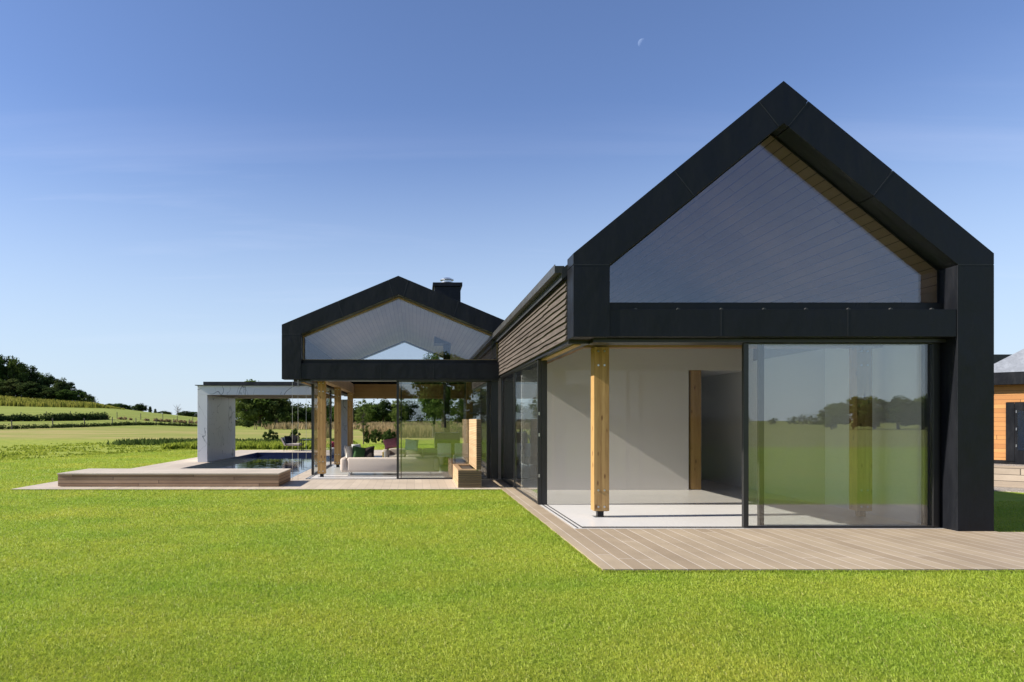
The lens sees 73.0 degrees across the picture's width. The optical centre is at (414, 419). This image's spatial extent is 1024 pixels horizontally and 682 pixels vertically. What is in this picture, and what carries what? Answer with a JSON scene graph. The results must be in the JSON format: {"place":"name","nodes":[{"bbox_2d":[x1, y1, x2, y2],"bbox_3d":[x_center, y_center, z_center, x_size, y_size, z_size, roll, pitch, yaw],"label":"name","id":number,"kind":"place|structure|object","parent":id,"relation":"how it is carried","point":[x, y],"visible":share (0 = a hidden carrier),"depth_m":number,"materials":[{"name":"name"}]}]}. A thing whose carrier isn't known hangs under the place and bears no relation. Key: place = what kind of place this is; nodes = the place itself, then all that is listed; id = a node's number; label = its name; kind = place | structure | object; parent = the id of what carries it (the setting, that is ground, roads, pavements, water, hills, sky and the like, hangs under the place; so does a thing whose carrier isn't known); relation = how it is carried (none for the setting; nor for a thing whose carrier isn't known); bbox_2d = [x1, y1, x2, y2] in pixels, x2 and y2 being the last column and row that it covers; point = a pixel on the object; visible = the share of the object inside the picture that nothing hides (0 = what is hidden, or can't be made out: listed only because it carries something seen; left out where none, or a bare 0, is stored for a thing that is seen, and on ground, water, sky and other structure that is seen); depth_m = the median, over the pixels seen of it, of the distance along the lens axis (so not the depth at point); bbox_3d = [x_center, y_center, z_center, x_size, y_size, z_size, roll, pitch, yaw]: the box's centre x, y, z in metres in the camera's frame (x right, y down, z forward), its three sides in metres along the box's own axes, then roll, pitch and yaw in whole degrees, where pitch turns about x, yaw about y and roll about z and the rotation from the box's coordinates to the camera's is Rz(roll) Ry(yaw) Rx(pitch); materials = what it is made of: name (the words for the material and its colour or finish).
{"place":"outdoors","nodes":[
{"label":"outdoors","id":0,"kind":"place"},
{"bbox_2d":[10,450,501,489],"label":"pool terrace","id":1,"kind":"structure","parent":0,"point":[299,482],"depth_m":16.93,"materials":[{"name":"grey concrete"}]},
{"bbox_2d":[57,468,290,485],"bbox_3d":[-5.910,1.433,17.175,5.330,0.310,1.620,0,0,0],"label":"timber platform bench","id":2,"kind":"object","parent":1,"relation":"on","point":[183,477],"visible":1,"depth_m":16.38,"materials":[{"name":"brown wood"}]},
{"bbox_2d":[185,452,333,475],"bbox_3d":[-5.575,2.402,26.060,4.450,1.596,15.380,0,0,0],"label":"pool basin","id":3,"kind":"object","parent":1,"relation":"in","point":[214,463],"visible":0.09,"depth_m":31.97,"materials":[{"name":"blue tile"}]},
{"bbox_2d":[207,456,333,477],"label":"pool water","id":4,"kind":"structure","parent":3,"relation":"in","point":[301,464],"depth_m":27.77,"materials":[{"name":"blue liquid"}]},
{"bbox_2d":[195,382,346,461],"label":"pool pavilion","id":5,"kind":"structure","parent":1,"relation":"on","point":[216,420],"depth_m":26.26,"materials":[{"name":"white marble"},{"name":"black zinc"}]},
{"bbox_2d":[280,437,302,450],"bbox_3d":[-6.383,1.238,35.490,1.046,0.729,0.848,0,0,0],"label":"lounge chair","id":6,"kind":"object","parent":1,"relation":"on","point":[288,444],"visible":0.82,"depth_m":35.12,"materials":[{"name":"beige fabric"}]},
{"bbox_2d":[284,436,290,442],"bbox_3d":[-6.569,1.020,35.500,0.228,0.400,0.460,0,0,30],"label":"cushion","id":7,"kind":"object","parent":6,"relation":"on","point":[287,439],"visible":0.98,"depth_m":35.37,"materials":[{"name":"fabric"}]},
{"bbox_2d":[290,435,299,442],"bbox_3d":[-6.294,1.000,35.600,0.592,0.553,0.282,0,0,15],"label":"cushion","id":8,"kind":"object","parent":6,"relation":"on","point":[295,438],"visible":0.81,"depth_m":35.53,"materials":[{"name":"fabric"}]},
{"bbox_2d":[453,419,481,487],"bbox_3d":[1.305,0.788,17.241,0.554,1.616,2.282,0,0,0],"label":"planter seat","id":9,"kind":"object","parent":1,"relation":"on","point":[466,476],"visible":1,"depth_m":16.12,"materials":[{"name":"wood"}]},
{"bbox_2d":[364,423,463,437],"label":"seeding grass","id":10,"kind":"structure","parent":0,"point":[417,431],"depth_m":62.64,"materials":[{"name":"plant"}]},
{"bbox_2d":[0,405,1023,681],"bbox_3d":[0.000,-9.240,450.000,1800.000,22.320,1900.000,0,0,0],"label":"ground","id":11,"kind":"structure","parent":0,"point":[44,437],"depth_m":6.72,"materials":[{"name":"green plant"}]},
{"bbox_2d":[0,358,6,378],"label":"broadleaf tree","id":12,"kind":"object","parent":11,"relation":"on","point":[2,367],"visible":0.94,"depth_m":298.31,"materials":[{"name":"green plant"}]},
{"bbox_2d":[0,354,16,380],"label":"broadleaf tree","id":13,"kind":"object","parent":11,"relation":"on","point":[6,361],"visible":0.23,"depth_m":303.09,"materials":[{"name":"green plant"}]},
{"bbox_2d":[0,379,26,395],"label":"broadleaf tree","id":14,"kind":"object","parent":11,"relation":"on","point":[10,384],"visible":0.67,"depth_m":284.52,"materials":[{"name":"green plant"}]},
{"bbox_2d":[3,357,29,396],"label":"broadleaf tree","id":15,"kind":"object","parent":11,"relation":"on","point":[21,375],"visible":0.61,"depth_m":297.17,"materials":[{"name":"green plant"}]},
{"bbox_2d":[17,365,40,383],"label":"broadleaf tree","id":16,"kind":"object","parent":11,"relation":"on","point":[32,372],"visible":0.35,"depth_m":303.35,"materials":[{"name":"green plant"}]},
{"bbox_2d":[16,381,48,397],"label":"broadleaf tree","id":17,"kind":"object","parent":11,"relation":"on","point":[32,389],"visible":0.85,"depth_m":283.47,"materials":[{"name":"green plant"}]},
{"bbox_2d":[30,371,44,397],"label":"broadleaf tree","id":18,"kind":"object","parent":11,"relation":"on","point":[40,373],"visible":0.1,"depth_m":309.89,"materials":[{"name":"green plant"}]},
{"bbox_2d":[37,373,56,394],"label":"broadleaf tree","id":19,"kind":"object","parent":11,"relation":"on","point":[48,381],"visible":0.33,"depth_m":302.48,"materials":[{"name":"green plant"}]},
{"bbox_2d":[36,387,63,399],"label":"broadleaf tree","id":20,"kind":"object","parent":11,"relation":"on","point":[49,395],"visible":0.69,"depth_m":282.75,"materials":[{"name":"green plant"}]},
{"bbox_2d":[0,411,109,420],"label":"hedge","id":21,"kind":"object","parent":11,"relation":"on","point":[60,416],"visible":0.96,"depth_m":134.96,"materials":[{"name":"green plant"}]},
{"bbox_2d":[12,395,98,402],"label":"undergrowth","id":22,"kind":"object","parent":11,"relation":"on","point":[73,399],"visible":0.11,"depth_m":288.99,"materials":[{"name":"green plant"}]},
{"bbox_2d":[53,377,70,390],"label":"broadleaf tree","id":23,"kind":"object","parent":11,"relation":"on","point":[58,384],"visible":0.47,"depth_m":293.76,"materials":[{"name":"green plant"}]},
{"bbox_2d":[0,394,124,409],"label":"maize crop","id":24,"kind":"object","parent":11,"relation":"on","point":[8,400],"visible":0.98,"depth_m":240.52,"materials":[{"name":"green plant"}]},
{"bbox_2d":[53,389,79,400],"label":"broadleaf tree","id":25,"kind":"object","parent":11,"relation":"on","point":[67,394],"visible":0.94,"depth_m":283.08,"materials":[{"name":"green plant"}]},
{"bbox_2d":[61,382,78,392],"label":"broadleaf tree","id":26,"kind":"object","parent":11,"relation":"on","point":[71,386],"visible":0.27,"depth_m":295.16,"materials":[{"name":"green plant"}]},
{"bbox_2d":[72,389,87,400],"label":"broadleaf tree","id":27,"kind":"object","parent":11,"relation":"on","point":[82,394],"visible":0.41,"depth_m":294.77,"materials":[{"name":"green plant"}]},
{"bbox_2d":[81,394,95,401],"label":"broadleaf tree","id":28,"kind":"object","parent":11,"relation":"on","point":[88,396],"visible":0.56,"depth_m":293.17,"materials":[{"name":"green plant"}]},
{"bbox_2d":[0,417,189,428],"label":"wire fence","id":29,"kind":"object","parent":11,"relation":"on","point":[52,422],"visible":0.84,"depth_m":109.94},
{"bbox_2d":[0,442,195,459],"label":"ground cover","id":30,"kind":"object","parent":11,"relation":"on","point":[42,450],"visible":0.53,"depth_m":36.00,"materials":[{"name":"green plant"}]},
{"bbox_2d":[113,403,129,407],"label":"broadleaf tree","id":31,"kind":"object","parent":11,"relation":"on","point":[121,405],"visible":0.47,"depth_m":395.62,"materials":[{"name":"green plant"}]},
{"bbox_2d":[0,421,257,428],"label":"long grass","id":32,"kind":"structure","parent":11,"relation":"on","point":[63,425],"depth_m":112.09,"materials":[{"name":"green plant"}]},
{"bbox_2d":[131,403,148,410],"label":"broadleaf tree","id":33,"kind":"object","parent":11,"relation":"on","point":[140,407],"visible":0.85,"depth_m":386.90,"materials":[{"name":"green plant"}]},
{"bbox_2d":[157,411,171,414],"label":"broadleaf tree","id":34,"kind":"object","parent":11,"relation":"on","point":[163,412],"visible":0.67,"depth_m":382.84,"materials":[{"name":"green plant"}]},
{"bbox_2d":[103,416,242,423],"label":"hedge","id":35,"kind":"object","parent":11,"relation":"on","point":[165,420],"visible":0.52,"depth_m":161.01,"materials":[{"name":"green plant"}]},
{"bbox_2d":[178,411,192,415],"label":"broadleaf tree","id":36,"kind":"object","parent":11,"relation":"on","point":[187,413],"visible":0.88,"depth_m":378.90,"materials":[{"name":"green plant"}]},
{"bbox_2d":[190,412,197,416],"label":"broadleaf tree","id":37,"kind":"object","parent":11,"relation":"on","point":[195,414],"visible":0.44,"depth_m":401.67,"materials":[{"name":"green plant"}]},
{"bbox_2d":[102,437,333,445],"bbox_3d":[-12.416,1.424,45.561,15.178,0.472,8.897,0,0,0],"label":"ground cover","id":38,"kind":"object","parent":11,"relation":"on","point":[142,441],"visible":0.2,"depth_m":44.62,"materials":[{"name":"green plant"}]},
{"bbox_2d":[239,420,253,427],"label":"shrub","id":39,"kind":"object","parent":11,"relation":"on","point":[248,424],"visible":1,"depth_m":129.48,"materials":[{"name":"green plant"}]},
{"bbox_2d":[235,399,261,424],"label":"broadleaf tree","id":40,"kind":"object","parent":11,"relation":"on","point":[247,412],"visible":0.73,"depth_m":144.63,"materials":[{"name":"green plant"}]},
{"bbox_2d":[160,440,357,449],"bbox_3d":[-8.786,1.450,40.560,10.708,0.420,6.268,0,0,0],"label":"ground cover","id":41,"kind":"object","parent":11,"relation":"on","point":[261,445],"visible":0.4,"depth_m":37.70,"materials":[{"name":"green plant"}]},
{"bbox_2d":[239,379,282,425],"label":"broadleaf tree","id":42,"kind":"object","parent":11,"relation":"on","point":[261,401],"visible":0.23,"depth_m":146.30,"materials":[{"name":"green plant"}]},
{"bbox_2d":[257,421,275,426],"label":"shrub","id":43,"kind":"object","parent":11,"relation":"on","point":[266,423],"visible":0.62,"depth_m":124.23,"materials":[{"name":"green plant"}]},
{"bbox_2d":[262,429,278,439],"bbox_3d":[-9.702,1.136,46.002,0.998,1.052,1.016,0,0,31],"label":"shrub","id":44,"kind":"object","parent":11,"relation":"on","point":[269,435],"visible":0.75,"depth_m":45.82,"materials":[{"name":"green plant"}]},
{"bbox_2d":[259,399,291,422],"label":"broadleaf tree","id":45,"kind":"object","parent":11,"relation":"on","point":[272,412],"visible":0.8,"depth_m":145.87,"materials":[{"name":"green plant"}]},
{"bbox_2d":[278,412,295,423],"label":"shrub","id":46,"kind":"object","parent":11,"relation":"on","point":[288,417],"visible":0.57,"depth_m":159.18,"materials":[{"name":"green plant"}]},
{"bbox_2d":[290,428,300,436],"bbox_3d":[-9.052,1.135,52.003,0.829,1.052,0.814,0,0,14],"label":"shrub","id":47,"kind":"object","parent":11,"relation":"on","point":[295,431],"visible":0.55,"depth_m":51.84,"materials":[{"name":"green plant"}]},
{"bbox_2d":[283,403,307,422],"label":"broadleaf tree","id":48,"kind":"object","parent":11,"relation":"on","point":[299,412],"visible":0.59,"depth_m":168.63,"materials":[{"name":"green plant"}]},
{"bbox_2d":[300,407,310,422],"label":"broadleaf tree","id":49,"kind":"object","parent":11,"relation":"on","point":[307,419],"visible":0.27,"depth_m":173.68,"materials":[{"name":"green plant"}]},
{"bbox_2d":[235,399,462,424],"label":"undergrowth","id":50,"kind":"object","parent":11,"relation":"on","point":[254,421],"visible":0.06,"depth_m":174.72,"materials":[{"name":"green plant"}]},
{"bbox_2d":[254,421,463,429],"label":"seeding grass","id":51,"kind":"structure","parent":11,"relation":"on","point":[288,425],"depth_m":113.62,"materials":[{"name":"plant"}]},
{"bbox_2d":[353,407,368,421],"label":"broadleaf tree","id":52,"kind":"object","parent":11,"relation":"on","point":[354,411],"visible":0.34,"depth_m":149.01,"materials":[{"name":"green plant"}]},
{"bbox_2d":[354,399,372,443],"bbox_3d":[-3.418,0.133,45.978,1.338,3.189,1.259,0,0,-4],"label":"young tree","id":53,"kind":"object","parent":11,"relation":"on","point":[363,408],"visible":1,"depth_m":45.90,"materials":[{"name":"green plant"}]},
{"bbox_2d":[363,430,370,443],"bbox_3d":[-3.174,1.136,46.002,0.564,1.052,0.554,0,0,6],"label":"shrub","id":54,"kind":"object","parent":11,"relation":"on","point":[366,438],"visible":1,"depth_m":45.87,"materials":[{"name":"green plant"}]},
{"bbox_2d":[359,402,381,421],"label":"broadleaf tree","id":55,"kind":"object","parent":11,"relation":"on","point":[373,411],"visible":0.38,"depth_m":148.36,"materials":[{"name":"green plant"}]},
{"bbox_2d":[370,429,381,443],"bbox_3d":[-2.634,1.136,47.002,0.906,1.052,0.923,0,0,-29],"label":"shrub","id":56,"kind":"object","parent":11,"relation":"on","point":[374,434],"visible":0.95,"depth_m":46.92,"materials":[{"name":"green plant"}]},
{"bbox_2d":[373,399,394,422],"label":"broadleaf tree","id":57,"kind":"object","parent":11,"relation":"on","point":[382,406],"visible":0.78,"depth_m":148.68,"materials":[{"name":"green plant"}]},
{"bbox_2d":[381,431,391,442],"bbox_3d":[-1.601,1.136,39.998,0.723,1.052,0.736,0,0,-27],"label":"shrub","id":58,"kind":"object","parent":11,"relation":"on","point":[387,435],"visible":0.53,"depth_m":39.88,"materials":[{"name":"green plant"}]},
{"bbox_2d":[383,429,395,437],"bbox_3d":[-1.761,1.136,47.999,0.867,1.052,0.883,0,0,31],"label":"shrub","id":59,"kind":"object","parent":11,"relation":"on","point":[393,434],"visible":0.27,"depth_m":47.98,"materials":[{"name":"green plant"}]},
{"bbox_2d":[282,276,503,479],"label":"gabled house wing","id":60,"kind":"structure","parent":11,"relation":"on","point":[327,350],"depth_m":19.41,"materials":[{"name":"black metal"}]},
{"bbox_2d":[314,385,330,473],"bbox_3d":[-2.965,0.286,22.000,0.050,2.612,4.080,0,0,0],"label":"glass door","id":61,"kind":"structure","parent":60,"relation":"in","point":[328,393],"depth_m":22.91,"materials":[{"name":"brown metal"}]},
{"bbox_2d":[340,456,439,474],"bbox_3d":[-0.705,1.339,20.025,2.850,0.518,0.950,0,0,0],"label":"sofa","id":62,"kind":"object","parent":60,"relation":"on","point":[388,464],"visible":0.99,"depth_m":19.55,"materials":[{"name":"beige fabric"}]},
{"bbox_2d":[344,445,352,457],"bbox_3d":[-1.900,0.980,20.120,0.265,0.498,0.544,0,0,20],"label":"cushion","id":63,"kind":"object","parent":62,"relation":"on","point":[348,451],"visible":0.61,"depth_m":19.93,"materials":[{"name":"fabric"}]},
{"bbox_2d":[353,446,364,456],"bbox_3d":[-1.620,0.980,20.050,0.481,0.457,0.244,0,0,-25],"label":"cushion","id":64,"kind":"object","parent":62,"relation":"on","point":[358,451],"visible":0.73,"depth_m":19.98,"materials":[{"name":"fabric"}]},
{"bbox_2d":[364,446,374,456],"bbox_3d":[-1.400,1.000,20.120,0.558,0.486,0.298,0,0,20],"label":"cushion","id":65,"kind":"object","parent":62,"relation":"on","point":[369,451],"visible":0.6,"depth_m":20.02,"materials":[{"name":"fabric"}]},
{"bbox_2d":[303,297,497,359],"bbox_3d":[-0.383,-2.490,18.593,5.290,1.721,0.010,0,0,0],"label":"window frame","id":66,"kind":"structure","parent":60,"relation":"in","point":[397,297],"depth_m":18.59,"materials":[{"name":"black metal"}]},
{"bbox_2d":[382,448,443,464],"bbox_3d":[-0.040,1.289,23.350,2.080,0.618,0.900,0,0,0],"label":"sofa","id":67,"kind":"object","parent":60,"relation":"on","point":[427,452],"visible":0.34,"depth_m":23.58,"materials":[{"name":"beige fabric"}]},
{"bbox_2d":[383,438,396,448],"bbox_3d":[-0.800,0.800,23.300,0.548,0.402,0.273,0,0,-8],"label":"cushion","id":68,"kind":"object","parent":67,"relation":"on","point":[390,443],"visible":0.88,"depth_m":23.21,"materials":[{"name":"fabric"}]},
{"bbox_2d":[404,439,418,450],"bbox_3d":[-0.100,0.860,23.450,0.486,0.412,0.240,0,0,6],"label":"cushion","id":69,"kind":"object","parent":67,"relation":"on","point":[411,445],"visible":1,"depth_m":23.37,"materials":[{"name":"fabric"}]},
{"bbox_2d":[397,381,487,478],"bbox_3d":[0.758,0.269,18.477,2.485,2.644,0.055,0,0,0],"label":"sliding door","id":70,"kind":"structure","parent":60,"relation":"in","point":[397,381],"depth_m":18.45,"materials":[{"name":"black metal"}]},
{"bbox_2d":[437,443,450,469],"bbox_3d":[0.950,1.169,21.990,0.460,0.858,0.500,0,0,0],"label":"dining chair","id":71,"kind":"object","parent":60,"relation":"on","point":[443,449],"visible":0.98,"depth_m":21.74,"materials":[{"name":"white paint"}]},
{"bbox_2d":[401,381,489,478],"bbox_3d":[0.835,0.269,18.552,2.430,2.644,0.055,0,0,0],"label":"sliding door","id":72,"kind":"structure","parent":60,"relation":"in","point":[488,381],"depth_m":18.53,"materials":[{"name":"black metal"}]},
{"bbox_2d":[434,400,459,464],"bbox_3d":[1.160,0.449,24.450,0.880,2.298,0.900,0,0,0],"label":"wood stove","id":73,"kind":"object","parent":60,"relation":"on","point":[448,436],"visible":0.59,"depth_m":24.00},
{"bbox_2d":[454,443,468,463],"bbox_3d":[1.500,1.169,21.990,0.460,0.858,0.500,0,0,0],"label":"dining chair","id":74,"kind":"object","parent":60,"relation":"on","point":[461,449],"visible":0.98,"depth_m":21.74,"materials":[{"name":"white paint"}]},
{"bbox_2d":[384,404,403,423],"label":"broadleaf tree","id":75,"kind":"object","parent":11,"relation":"on","point":[387,418],"visible":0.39,"depth_m":148.90,"materials":[{"name":"green plant"}]},
{"bbox_2d":[389,399,407,432],"bbox_3d":[-1.059,0.012,45.027,1.309,3.447,1.232,0,0,13],"label":"young tree","id":76,"kind":"object","parent":11,"relation":"on","point":[404,413],"visible":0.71,"depth_m":44.92,"materials":[{"name":"green plant"}]},
{"bbox_2d":[399,401,420,421],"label":"broadleaf tree","id":77,"kind":"object","parent":11,"relation":"on","point":[413,413],"visible":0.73,"depth_m":148.74,"materials":[{"name":"green plant"}]},
{"bbox_2d":[416,407,428,421],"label":"broadleaf tree","id":78,"kind":"object","parent":11,"relation":"on","point":[421,415],"visible":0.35,"depth_m":148.88,"materials":[{"name":"green plant"}]},
{"bbox_2d":[418,352,443,437],"bbox_3d":[1.646,-2.283,62.117,3.062,8.314,2.975,0,0,-34],"label":"broadleaf tree","id":79,"kind":"object","parent":11,"relation":"on","point":[429,406],"visible":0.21,"depth_m":61.58,"materials":[{"name":"green plant"}]},
{"bbox_2d":[432,399,455,430],"bbox_3d":[1.907,-0.144,44.030,1.571,3.778,1.478,0,0,5],"label":"young tree","id":80,"kind":"object","parent":11,"relation":"on","point":[441,409],"visible":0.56,"depth_m":43.95,"materials":[{"name":"green plant"}]},
{"bbox_2d":[450,399,463,431],"bbox_3d":[2.872,-0.105,45.990,1.431,3.696,1.521,0,0,25],"label":"young tree","id":81,"kind":"object","parent":11,"relation":"on","point":[458,413],"visible":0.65,"depth_m":45.90,"materials":[{"name":"green plant"}]},
{"bbox_2d":[452,401,463,421],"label":"broadleaf tree","id":82,"kind":"object","parent":11,"relation":"on","point":[461,418],"visible":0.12,"depth_m":148.83,"materials":[{"name":"green plant"}]},
{"bbox_2d":[0,444,1023,681],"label":"grass","id":83,"kind":"structure","parent":11,"relation":"on","point":[1008,635],"depth_m":6.02,"materials":[{"name":"green plant"}]},
{"bbox_2d":[490,81,993,530],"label":"gabled house wing","id":84,"kind":"structure","parent":11,"relation":"on","point":[773,308],"depth_m":11.21,"materials":[{"name":"black zinc"},{"name":"timber"},{"name":"glass"}]},
{"bbox_2d":[501,372,513,487],"bbox_3d":[2.355,0.227,17.188,0.060,2.730,2.335,0,0,0],"label":"glass door","id":85,"kind":"structure","parent":84,"relation":"in","point":[507,381],"depth_m":17.21,"materials":[{"name":"brown metal"}]},
{"bbox_2d":[514,360,536,503],"bbox_3d":[2.355,0.227,14.482,0.060,2.730,3.045,0,0,0],"label":"glass door","id":86,"kind":"structure","parent":84,"relation":"in","point":[525,378],"depth_m":14.29,"materials":[{"name":"clear glass"}]},
{"bbox_2d":[610,134,938,302],"bbox_3d":[5.307,-2.996,10.163,4.991,2.538,0.010,0,0,0],"label":"window frame","id":87,"kind":"structure","parent":84,"relation":"in","point":[773,136],"depth_m":10.16,"materials":[{"name":"black metal"}]},
{"bbox_2d":[742,343,938,527],"bbox_3d":[6.300,0.227,10.107,2.880,2.729,0.065,0,0,0],"label":"sliding door","id":88,"kind":"structure","parent":84,"relation":"in","point":[934,347],"depth_m":10.08,"materials":[{"name":"black glass"}]},
{"bbox_2d":[757,344,929,524],"bbox_3d":[6.407,0.227,10.197,2.545,2.729,0.065,0,0,0],"label":"sliding door","id":89,"kind":"structure","parent":84,"relation":"in","point":[760,347],"depth_m":10.17,"materials":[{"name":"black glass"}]},
{"bbox_2d":[490,479,1023,571],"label":"timber deck","id":90,"kind":"structure","parent":11,"relation":"on","point":[811,550],"depth_m":8.50,"materials":[{"name":"brown wood"}]},
{"bbox_2d":[994,349,1023,464],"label":"timber outbuilding","id":91,"kind":"structure","parent":11,"relation":"on","point":[1008,409],"depth_m":21.32,"materials":[{"name":"brown wood"}]},
{"bbox_2d":[1015,402,1023,464],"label":"door","id":92,"kind":"structure","parent":91,"relation":"in","point":[1019,406],"depth_m":21.16,"materials":[{"name":"black metal"}]},
{"bbox_2d":[994,465,1023,487],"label":"wooden deck","id":93,"kind":"structure","parent":11,"relation":"on","point":[1008,476],"depth_m":19.21,"materials":[{"name":"brown wood"}]},
{"bbox_2d":[994,464,1023,465],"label":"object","id":94,"kind":"object","parent":11,"relation":"on","point":[1010,464],"depth_m":21.01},
{"bbox_2d":[0,0,1023,418],"label":"sky","id":95,"kind":"structure","parent":0,"point":[183,183],"materials":[{"name":"blue"}]},
{"bbox_2d":[994,354,1011,363],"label":"flat roofed block","id":96,"kind":"structure","parent":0,"point":[998,357],"depth_m":30.80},
{"bbox_2d":[994,487,1023,492],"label":"gravel path","id":97,"kind":"structure","parent":0,"point":[1010,489],"depth_m":18.60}
]}

